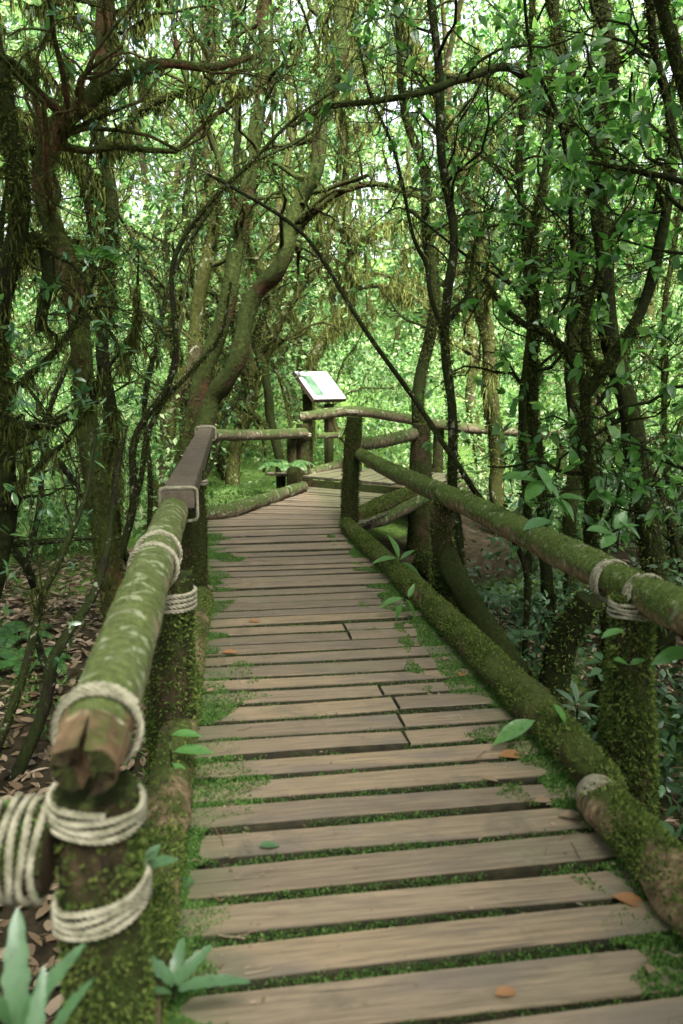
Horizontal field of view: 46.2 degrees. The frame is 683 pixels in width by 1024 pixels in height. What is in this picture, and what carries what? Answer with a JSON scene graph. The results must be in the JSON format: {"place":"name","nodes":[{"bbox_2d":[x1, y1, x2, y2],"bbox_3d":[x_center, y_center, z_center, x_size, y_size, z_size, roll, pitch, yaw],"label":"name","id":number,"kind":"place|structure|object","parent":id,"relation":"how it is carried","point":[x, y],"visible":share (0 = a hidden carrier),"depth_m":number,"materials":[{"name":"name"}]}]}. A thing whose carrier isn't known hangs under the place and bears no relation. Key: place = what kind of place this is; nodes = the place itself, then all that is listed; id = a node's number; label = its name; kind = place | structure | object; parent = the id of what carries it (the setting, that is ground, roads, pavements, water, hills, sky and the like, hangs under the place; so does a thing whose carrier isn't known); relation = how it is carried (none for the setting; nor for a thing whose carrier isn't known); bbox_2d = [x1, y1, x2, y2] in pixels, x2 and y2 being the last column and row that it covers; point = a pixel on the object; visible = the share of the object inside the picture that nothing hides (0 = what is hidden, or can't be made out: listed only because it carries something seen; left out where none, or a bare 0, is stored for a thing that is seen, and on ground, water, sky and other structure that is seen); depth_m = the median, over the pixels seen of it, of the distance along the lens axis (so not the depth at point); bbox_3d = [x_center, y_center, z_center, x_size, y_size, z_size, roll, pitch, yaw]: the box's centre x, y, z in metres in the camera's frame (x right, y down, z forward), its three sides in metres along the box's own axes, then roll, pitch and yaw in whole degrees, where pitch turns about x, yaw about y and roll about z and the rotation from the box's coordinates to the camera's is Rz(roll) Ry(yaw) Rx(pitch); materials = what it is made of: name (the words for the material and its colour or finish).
{"place":"outdoors","nodes":[
{"label":"outdoors","id":0,"kind":"place"},
{"bbox_2d":[0,235,682,1023],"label":"ground","id":1,"kind":"structure","parent":0,"point":[396,531],"depth_m":9.64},
{"bbox_2d":[0,621,55,648],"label":"fern","id":2,"kind":"object","parent":1,"relation":"on","point":[7,629],"visible":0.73,"depth_m":6.53,"materials":[{"name":"green plant"}]},
{"bbox_2d":[0,646,75,676],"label":"fern","id":3,"kind":"object","parent":1,"relation":"on","point":[12,658],"visible":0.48,"depth_m":5.95,"materials":[{"name":"green plant"}]},
{"bbox_2d":[0,907,93,1023],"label":"fern","id":4,"kind":"object","parent":1,"relation":"on","point":[19,1004],"visible":1,"depth_m":1.56,"materials":[{"name":"green plant"}]},
{"bbox_2d":[12,534,97,548],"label":"dead branch","id":5,"kind":"object","parent":1,"relation":"on","point":[26,542],"visible":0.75,"depth_m":5.94,"materials":[{"name":"wood"}]},
{"bbox_2d":[10,275,99,403],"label":"crooked stem","id":6,"kind":"object","parent":1,"relation":"on","point":[36,351],"visible":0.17,"depth_m":10.85,"materials":[{"name":"green plant"}]},
{"bbox_2d":[0,344,131,757],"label":"sapling","id":7,"kind":"object","parent":1,"relation":"on","point":[17,693],"visible":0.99,"depth_m":4.29,"materials":[{"name":"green plant"}]},
{"bbox_2d":[0,104,139,548],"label":"crooked stem","id":8,"kind":"object","parent":1,"relation":"on","point":[55,374],"visible":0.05,"depth_m":10.35,"materials":[{"name":"green plant"}]},
{"bbox_2d":[0,416,144,781],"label":"sapling","id":9,"kind":"object","parent":1,"relation":"on","point":[49,664],"visible":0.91,"depth_m":4.47,"materials":[{"name":"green plant"}]},
{"bbox_2d":[0,510,147,785],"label":"ground moss","id":10,"kind":"object","parent":1,"relation":"on","point":[38,687],"visible":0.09,"depth_m":5.66,"materials":[{"name":"plant"}]},
{"bbox_2d":[11,304,138,565],"bbox_3d":[-3.929,-0.982,8.001,3.667,3.714,3.829,6,11,31],"label":"crooked stem","id":11,"kind":"object","parent":1,"relation":"on","point":[62,466],"visible":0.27,"depth_m":8.64,"materials":[{"name":"green plant"}]},
{"bbox_2d":[0,0,155,606],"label":"crooked stem","id":12,"kind":"object","parent":1,"relation":"on","point":[18,555],"visible":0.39,"depth_m":7.37,"materials":[{"name":"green plant"}]},
{"bbox_2d":[0,8,165,418],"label":"background tree","id":13,"kind":"object","parent":1,"relation":"on","point":[81,144],"visible":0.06,"depth_m":19.80,"materials":[{"name":"green plant"}]},
{"bbox_2d":[0,201,166,527],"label":"crooked stem","id":14,"kind":"object","parent":1,"relation":"on","point":[68,455],"visible":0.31,"depth_m":8.24,"materials":[{"name":"green plant"}]},
{"bbox_2d":[16,254,162,533],"bbox_3d":[-5.784,-1.716,11.558,6.660,4.049,2.739,1,9,6],"label":"crooked stem","id":15,"kind":"object","parent":1,"relation":"on","point":[44,390],"visible":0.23,"depth_m":10.98,"materials":[{"name":"green plant"}]},
{"bbox_2d":[0,0,200,647],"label":"tree","id":16,"kind":"object","parent":1,"relation":"on","point":[20,243],"visible":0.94,"depth_m":5.34,"materials":[{"name":"green plant"}]},
{"bbox_2d":[9,174,195,455],"bbox_3d":[-4.268,-2.297,11.320,4.442,5.299,2.390,-1,9,-8],"label":"crooked stem","id":17,"kind":"object","parent":1,"relation":"on","point":[65,357],"visible":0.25,"depth_m":11.58,"materials":[{"name":"green plant"}]},
{"bbox_2d":[0,1,205,575],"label":"crooked stem","id":18,"kind":"object","parent":1,"relation":"on","point":[61,378],"visible":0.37,"depth_m":8.17,"materials":[{"name":"green plant"}]},
{"bbox_2d":[13,130,246,451],"bbox_3d":[-3.109,-2.446,11.582,3.500,5.917,2.097,0,9,3],"label":"crooked stem","id":19,"kind":"object","parent":1,"relation":"on","point":[189,262],"visible":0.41,"depth_m":11.57,"materials":[{"name":"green plant"}]},
{"bbox_2d":[0,0,319,627],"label":"tree","id":20,"kind":"object","parent":1,"relation":"on","point":[57,131],"visible":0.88,"depth_m":6.04,"materials":[{"name":"brown plant"}]},
{"bbox_2d":[72,244,132,265],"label":"fern","id":21,"kind":"object","parent":20,"relation":"on","point":[107,252],"visible":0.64,"depth_m":6.65,"materials":[{"name":"green plant"}]},
{"bbox_2d":[67,79,261,443],"bbox_3d":[-2.946,-3.377,13.601,3.185,7.167,5.161,-4,10,-24],"label":"background tree","id":22,"kind":"object","parent":1,"relation":"on","point":[187,172],"visible":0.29,"depth_m":12.61,"materials":[{"name":"green plant"}]},
{"bbox_2d":[0,0,345,568],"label":"tree","id":23,"kind":"object","parent":1,"relation":"on","point":[108,195],"visible":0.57,"depth_m":8.23,"materials":[{"name":"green plant"}]},
{"bbox_2d":[94,0,285,529],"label":"tree","id":24,"kind":"object","parent":1,"relation":"on","point":[199,300],"visible":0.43,"depth_m":11.35,"materials":[{"name":"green plant"}]},
{"bbox_2d":[115,156,302,427],"bbox_3d":[-2.088,-2.979,14.148,2.572,5.547,4.390,5,11,29],"label":"crooked stem","id":25,"kind":"object","parent":1,"relation":"on","point":[281,382],"visible":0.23,"depth_m":13.70,"materials":[{"name":"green plant"}]},
{"bbox_2d":[100,109,324,480],"bbox_3d":[-2.264,-4.211,15.824,3.165,7.478,6.332,5,11,30],"label":"background tree","id":26,"kind":"object","parent":1,"relation":"on","point":[220,462],"visible":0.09,"depth_m":15.14,"materials":[{"name":"green plant"}]},
{"bbox_2d":[122,42,312,363],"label":"background tree","id":27,"kind":"object","parent":1,"relation":"on","point":[169,120],"visible":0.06,"depth_m":23.42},
{"bbox_2d":[120,179,321,454],"bbox_3d":[-1.952,-2.725,13.635,3.449,5.625,2.044,-1,9,-8],"label":"crooked stem","id":28,"kind":"object","parent":1,"relation":"on","point":[241,295],"visible":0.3,"depth_m":13.94,"materials":[{"name":"green plant"}]},
{"bbox_2d":[138,315,307,478],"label":"crooked stem","id":29,"kind":"object","parent":1,"relation":"on","point":[214,459],"visible":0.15,"depth_m":13.49,"materials":[{"name":"green plant"}]},
{"bbox_2d":[21,0,442,486],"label":"background tree","id":30,"kind":"object","parent":1,"relation":"on","point":[232,472],"visible":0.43,"depth_m":13.09,"materials":[{"name":"plant"}]},
{"bbox_2d":[116,0,348,471],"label":"tree","id":31,"kind":"object","parent":1,"relation":"on","point":[264,15],"visible":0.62,"depth_m":10.09,"materials":[{"name":"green plant"}]},
{"bbox_2d":[204,484,265,505],"bbox_3d":[-1.663,-0.261,12.173,1.540,0.346,1.551,-1,9,-8],"label":"moss mound","id":32,"kind":"object","parent":1,"relation":"on","point":[230,494],"visible":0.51,"depth_m":11.86,"materials":[{"name":"plant"}]},
{"bbox_2d":[140,212,348,472],"bbox_3d":[-1.874,-2.921,14.746,3.991,5.008,2.675,-1,9,-8],"label":"crooked stem","id":33,"kind":"object","parent":1,"relation":"on","point":[276,350],"visible":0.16,"depth_m":14.37,"materials":[{"name":"green plant"}]},
{"bbox_2d":[64,3,431,532],"bbox_3d":[-1.183,-2.154,8.845,3.733,5.755,2.628,-1,9,-8],"label":"tree","id":34,"kind":"object","parent":1,"relation":"on","point":[149,477],"visible":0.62,"depth_m":8.49,"materials":[{"name":"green plant"}]},
{"bbox_2d":[175,0,350,488],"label":"tree","id":35,"kind":"object","parent":1,"relation":"on","point":[269,421],"visible":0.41,"depth_m":12.43,"materials":[{"name":"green plant"}]},
{"bbox_2d":[118,0,414,571],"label":"tree","id":36,"kind":"object","parent":1,"relation":"on","point":[155,409],"visible":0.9,"depth_m":7.68,"materials":[{"name":"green plant"}]},
{"bbox_2d":[155,3,382,448],"bbox_3d":[-1.586,-5.032,14.584,4.050,8.530,4.722,-6,11,-34],"label":"background tree","id":37,"kind":"object","parent":1,"relation":"on","point":[192,124],"visible":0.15,"depth_m":13.84,"materials":[{"name":"plant"}]},
{"bbox_2d":[169,11,369,421],"bbox_3d":[-2.105,-7.504,20.782,5.162,10.674,5.972,2,10,14],"label":"background tree","id":38,"kind":"object","parent":1,"relation":"on","point":[255,240],"visible":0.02,"depth_m":19.93,"materials":[{"name":"green plant"}]},
{"bbox_2d":[256,459,317,473],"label":"fern","id":39,"kind":"object","parent":1,"relation":"on","point":[285,466],"visible":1,"depth_m":11.60,"materials":[{"name":"plant"}]},
{"bbox_2d":[196,89,396,406],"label":"background tree","id":40,"kind":"object","parent":1,"relation":"on","point":[336,179],"visible":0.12,"depth_m":14.20,"materials":[{"name":"plant"}]},
{"bbox_2d":[262,211,375,463],"bbox_3d":[-0.609,-3.592,16.166,2.118,5.682,2.890,-5,10,-27],"label":"crooked stem","id":41,"kind":"object","parent":1,"relation":"on","point":[321,356],"visible":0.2,"depth_m":15.82,"materials":[{"name":"green plant"}]},
{"bbox_2d":[292,371,346,480],"bbox_3d":[-0.358,-1.193,13.343,0.514,2.275,0.774,9,13,43],"label":"information sign","id":42,"kind":"object","parent":1,"relation":"on","point":[319,386],"visible":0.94,"depth_m":13.27,"materials":[{"name":"white wood"}]},
{"bbox_2d":[193,0,485,472],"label":"tree","id":43,"kind":"object","parent":1,"relation":"on","point":[299,215],"visible":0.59,"depth_m":9.79,"materials":[{"name":"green plant"}]},
{"bbox_2d":[0,0,682,382],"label":"distant forest","id":44,"kind":"object","parent":1,"relation":"on","point":[446,52],"visible":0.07,"depth_m":26.33,"materials":[{"name":"plant"}]},
{"bbox_2d":[0,547,682,1023],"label":"leaf litter","id":45,"kind":"object","parent":1,"relation":"on","point":[52,1007],"visible":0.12,"depth_m":5.96,"materials":[{"name":"plant"}]},
{"bbox_2d":[0,0,682,486],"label":"foliage","id":46,"kind":"object","parent":1,"relation":"on","point":[150,206],"visible":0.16,"depth_m":13.17,"materials":[{"name":"green plant"}]},
{"bbox_2d":[9,312,682,563],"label":"undergrowth","id":47,"kind":"object","parent":1,"relation":"on","point":[52,522],"visible":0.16,"depth_m":14.88,"materials":[{"name":"plant"}]},
{"bbox_2d":[10,190,682,466],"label":"shrubbery","id":48,"kind":"object","parent":1,"relation":"on","point":[379,359],"visible":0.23,"depth_m":18.15,"materials":[{"name":"plant"}]},
{"bbox_2d":[315,200,377,386],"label":"background tree","id":49,"kind":"object","parent":1,"relation":"on","point":[345,338],"visible":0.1,"depth_m":23.82,"materials":[{"name":"green plant"}]},
{"bbox_2d":[260,185,436,468],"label":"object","id":50,"kind":"object","parent":1,"relation":"on","point":[337,428],"visible":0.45,"depth_m":15.56,"materials":[{"name":"green plant"}]},
{"bbox_2d":[224,0,502,455],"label":"tree","id":51,"kind":"object","parent":1,"relation":"on","point":[400,295],"visible":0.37,"depth_m":14.07,"materials":[{"name":"green plant"}]},
{"bbox_2d":[202,156,532,662],"bbox_3d":[0.298,-0.690,7.364,2.990,5.035,0.915,-1,9,-8],"label":"tree","id":52,"kind":"object","parent":1,"relation":"on","point":[474,490],"visible":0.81,"depth_m":7.07,"materials":[{"name":"brown plant"}]},
{"bbox_2d":[162,466,682,1023],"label":"boardwalk","id":53,"kind":"structure","parent":1,"relation":"on","point":[298,562],"depth_m":2.87,"materials":[{"name":"brown wood"}]},
{"bbox_2d":[45,425,216,1023],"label":"handrail","id":54,"kind":"object","parent":53,"relation":"attached to","point":[97,810],"visible":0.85,"depth_m":1.74,"materials":[{"name":"green wood"}]},
{"bbox_2d":[0,793,57,906],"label":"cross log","id":55,"kind":"object","parent":54,"relation":"attached to","point":[28,859],"visible":0.88,"depth_m":1.63,"materials":[{"name":"fabric"}]},
{"bbox_2d":[142,585,213,1023],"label":"kerb log","id":56,"kind":"object","parent":53,"relation":"on","point":[169,796],"visible":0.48,"depth_m":2.76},
{"bbox_2d":[144,844,178,867],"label":"seedling","id":57,"kind":"object","parent":56,"relation":"on","point":[153,860],"visible":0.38,"depth_m":2.13,"materials":[{"name":"green plant"}]},
{"bbox_2d":[169,729,212,768],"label":"seedling","id":58,"kind":"object","parent":56,"relation":"on","point":[191,749],"visible":0.4,"depth_m":3.08,"materials":[{"name":"green plant"}]},
{"bbox_2d":[150,937,250,1000],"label":"fern","id":59,"kind":"object","parent":56,"relation":"on","point":[178,971],"visible":0.91,"depth_m":1.99,"materials":[{"name":"green fern leaf"}]},
{"bbox_2d":[205,481,307,519],"bbox_3d":[-1.014,-0.166,10.545,0.338,0.222,2.723,4,10,22],"label":"kerb log","id":60,"kind":"object","parent":53,"relation":"on","point":[236,508],"visible":0.96,"depth_m":10.03,"materials":[{"name":"wood"}]},
{"bbox_2d":[213,423,310,485],"bbox_3d":[-1.162,-0.433,11.332,0.349,1.647,2.975,4,10,23],"label":"handrail","id":61,"kind":"object","parent":53,"relation":"attached to","point":[297,438],"visible":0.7,"depth_m":12.14,"materials":[{"name":"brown wood"}]},
{"bbox_2d":[309,459,342,473],"bbox_3d":[-0.163,-0.757,13.368,0.215,0.270,1.521,5,10,28],"label":"kerb log","id":62,"kind":"object","parent":53,"relation":"on","point":[334,464],"visible":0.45,"depth_m":13.12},
{"bbox_2d":[358,487,417,518],"bbox_3d":[0.557,-0.114,10.075,0.285,0.348,1.537,6,11,34],"label":"kerb log","id":63,"kind":"object","parent":53,"relation":"on","point":[381,503],"visible":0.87,"depth_m":9.97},
{"bbox_2d":[362,494,424,530],"bbox_3d":[0.653,-0.008,10.067,0.223,0.328,1.345,6,11,35],"label":"kerb log","id":64,"kind":"object","parent":53,"relation":"on","point":[402,509],"visible":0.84,"depth_m":10.08,"materials":[{"name":"wood"}]},
{"bbox_2d":[361,423,431,555],"bbox_3d":[0.614,-0.145,10.176,0.368,1.906,1.953,6,11,33],"label":"handrail","id":65,"kind":"object","parent":53,"relation":"attached to","point":[417,435],"visible":0.62,"depth_m":10.64,"materials":[{"name":"brown wood"}]},
{"bbox_2d":[161,528,682,1023],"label":"deck moss","id":66,"kind":"object","parent":53,"relation":"on","point":[661,940],"visible":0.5,"depth_m":3.02,"materials":[{"name":"plant"}]},
{"bbox_2d":[379,584,414,619],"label":"seedling","id":67,"kind":"object","parent":66,"relation":"on","point":[395,599],"visible":0.98,"depth_m":5.44,"materials":[{"name":"green plant"}]},
{"bbox_2d":[338,517,628,789],"bbox_3d":[0.559,0.591,5.873,0.235,0.215,5.853,-2,9,-9],"label":"kerb log","id":68,"kind":"object","parent":53,"relation":"on","point":[573,747],"visible":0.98,"depth_m":4.07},
{"bbox_2d":[372,534,420,576],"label":"seedling","id":69,"kind":"object","parent":68,"relation":"on","point":[396,549],"visible":0.9,"depth_m":6.48,"materials":[{"name":"green plant"}]},
{"bbox_2d":[299,406,682,504],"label":"handrail","id":70,"kind":"object","parent":53,"relation":"attached to","point":[367,412],"visible":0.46,"depth_m":12.92,"materials":[{"name":"brown wood"}]},
{"bbox_2d":[340,416,682,819],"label":"handrail","id":71,"kind":"object","parent":53,"relation":"attached to","point":[641,606],"visible":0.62,"depth_m":3.52,"materials":[{"name":"green wood"}]},
{"bbox_2d":[437,542,531,675],"bbox_3d":[0.968,0.692,5.899,0.262,0.929,1.196,-4,10,-24],"label":"brace log","id":72,"kind":"object","parent":71,"relation":"attached to","point":[471,605],"visible":0.61,"depth_m":5.79,"materials":[{"name":"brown wood"}]},
{"bbox_2d":[501,465,584,520],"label":"seedling","id":73,"kind":"object","parent":71,"relation":"on","point":[534,488],"visible":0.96,"depth_m":4.94,"materials":[{"name":"green plant"}]},
{"bbox_2d":[587,511,639,551],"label":"seedling","id":74,"kind":"object","parent":71,"relation":"on","point":[609,538],"visible":1,"depth_m":4.38,"materials":[{"name":"green plant"}]},
{"bbox_2d":[651,646,682,664],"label":"leaf","id":75,"kind":"object","parent":71,"relation":"attached to","point":[672,653],"visible":1,"depth_m":3.17,"materials":[{"name":"green plant"}]},
{"bbox_2d":[492,713,549,753],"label":"seedling","id":76,"kind":"object","parent":53,"relation":"on","point":[513,729],"visible":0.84,"depth_m":3.50,"materials":[{"name":"green plant"}]},
{"bbox_2d":[612,892,643,906],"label":"fallen leaf","id":77,"kind":"object","parent":53,"relation":"on","point":[629,898],"visible":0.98,"depth_m":2.50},
{"bbox_2d":[575,773,682,937],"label":"kerb log","id":78,"kind":"object","parent":53,"relation":"on","point":[617,815],"visible":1,"depth_m":2.60,"materials":[{"name":"plant"}]},
{"bbox_2d":[343,0,501,510],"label":"tree","id":79,"kind":"object","parent":1,"relation":"on","point":[427,345],"visible":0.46,"depth_m":11.14,"materials":[{"name":"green plant"}]},
{"bbox_2d":[305,74,542,474],"bbox_3d":[1.331,-4.336,15.255,4.719,7.826,2.502,-4,10,-24],"label":"background tree","id":80,"kind":"object","parent":1,"relation":"on","point":[474,347],"visible":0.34,"depth_m":15.65,"materials":[{"name":"plant"}]},
{"bbox_2d":[361,86,509,369],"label":"background tree","id":81,"kind":"object","parent":1,"relation":"on","point":[415,312],"visible":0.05,"depth_m":24.34,"materials":[{"name":"green plant"}]},
{"bbox_2d":[360,86,526,359],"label":"background tree","id":82,"kind":"object","parent":1,"relation":"on","point":[491,97],"visible":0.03,"depth_m":26.08,"materials":[{"name":"plant"}]},
{"bbox_2d":[315,0,592,570],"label":"tree","id":83,"kind":"object","parent":1,"relation":"on","point":[443,320],"visible":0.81,"depth_m":6.86,"materials":[{"name":"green plant"}]},
{"bbox_2d":[411,550,538,678],"bbox_3d":[1.193,0.997,7.289,0.290,1.118,1.520,-7,12,-38],"label":"fallen log","id":84,"kind":"object","parent":1,"relation":"on","point":[419,563],"visible":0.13,"depth_m":7.63,"materials":[{"name":"wood"}]},
{"bbox_2d":[359,0,598,536],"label":"tree","id":85,"kind":"object","parent":1,"relation":"on","point":[491,404],"visible":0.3,"depth_m":10.91,"materials":[{"name":"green plant"}]},
{"bbox_2d":[289,0,682,610],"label":"tree","id":86,"kind":"object","parent":1,"relation":"on","point":[345,88],"visible":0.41,"depth_m":6.35,"materials":[{"name":"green plant"}]},
{"bbox_2d":[417,0,655,614],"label":"tree","id":87,"kind":"object","parent":1,"relation":"on","point":[527,509],"visible":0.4,"depth_m":8.49,"materials":[{"name":"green plant"}]},
{"bbox_2d":[404,97,682,554],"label":"crooked stem","id":88,"kind":"object","parent":1,"relation":"on","point":[653,373],"visible":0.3,"depth_m":7.91,"materials":[{"name":"green plant"}]},
{"bbox_2d":[413,68,677,470],"bbox_3d":[3.794,-4.308,15.663,4.830,8.011,2.560,-1,9,-8],"label":"background tree","id":89,"kind":"object","parent":1,"relation":"on","point":[596,352],"visible":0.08,"depth_m":15.72,"materials":[{"name":"plant"}]},
{"bbox_2d":[415,0,682,643],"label":"tree","id":90,"kind":"object","parent":1,"relation":"on","point":[546,574],"visible":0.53,"depth_m":7.77,"materials":[{"name":"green plant"}]},
{"bbox_2d":[422,196,682,586],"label":"crooked stem","id":91,"kind":"object","parent":1,"relation":"on","point":[676,541],"visible":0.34,"depth_m":7.42,"materials":[{"name":"green plant"}]},
{"bbox_2d":[456,0,682,735],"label":"tree","id":92,"kind":"object","parent":1,"relation":"on","point":[603,369],"visible":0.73,"depth_m":6.17,"materials":[{"name":"green plant"}]},
{"bbox_2d":[457,0,682,532],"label":"tree","id":93,"kind":"object","parent":1,"relation":"on","point":[548,97],"visible":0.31,"depth_m":6.61,"materials":[{"name":"green plant"}]},
{"bbox_2d":[536,588,606,712],"bbox_3d":[1.442,0.985,5.143,0.473,1.012,0.344,-1,9,-8],"label":"fallen log","id":94,"kind":"object","parent":1,"relation":"on","point":[577,617],"visible":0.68,"depth_m":5.08,"materials":[{"name":"green wood"}]},
{"bbox_2d":[464,421,682,841],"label":"undergrowth","id":95,"kind":"object","parent":1,"relation":"on","point":[669,770],"visible":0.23,"depth_m":7.78,"materials":[{"name":"green plant"}]},
{"bbox_2d":[556,679,597,721],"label":"seedling","id":96,"kind":"object","parent":1,"relation":"on","point":[586,696],"visible":0.94,"depth_m":4.20,"materials":[{"name":"green plant"}]},
{"bbox_2d":[488,0,682,657],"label":"tree","id":97,"kind":"object","parent":1,"relation":"on","point":[650,544],"visible":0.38,"depth_m":7.11,"materials":[{"name":"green plant"}]},
{"bbox_2d":[493,0,682,523],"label":"tree","id":98,"kind":"object","parent":1,"relation":"on","point":[672,39],"visible":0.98,"depth_m":5.28,"materials":[{"name":"green plant"}]},
{"bbox_2d":[495,54,682,515],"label":"crooked stem","id":99,"kind":"object","parent":1,"relation":"on","point":[642,239],"visible":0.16,"depth_m":11.32,"materials":[{"name":"green plant"}]},
{"bbox_2d":[500,8,682,433],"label":"background tree","id":100,"kind":"object","parent":1,"relation":"on","point":[651,309],"visible":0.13,"depth_m":19.50,"materials":[{"name":"plant"}]},
{"bbox_2d":[579,307,682,537],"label":"crooked stem","id":101,"kind":"object","parent":1,"relation":"on","point":[663,523],"visible":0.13,"depth_m":9.30,"materials":[{"name":"green plant"}]},
{"bbox_2d":[610,136,682,582],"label":"tree","id":102,"kind":"object","parent":1,"relation":"on","point":[665,303],"visible":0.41,"depth_m":8.57,"materials":[{"name":"green plant"}]},
{"bbox_2d":[1,0,682,257],"label":"sky","id":103,"kind":"structure","parent":0,"point":[295,9],"materials":[{"name":"white"}]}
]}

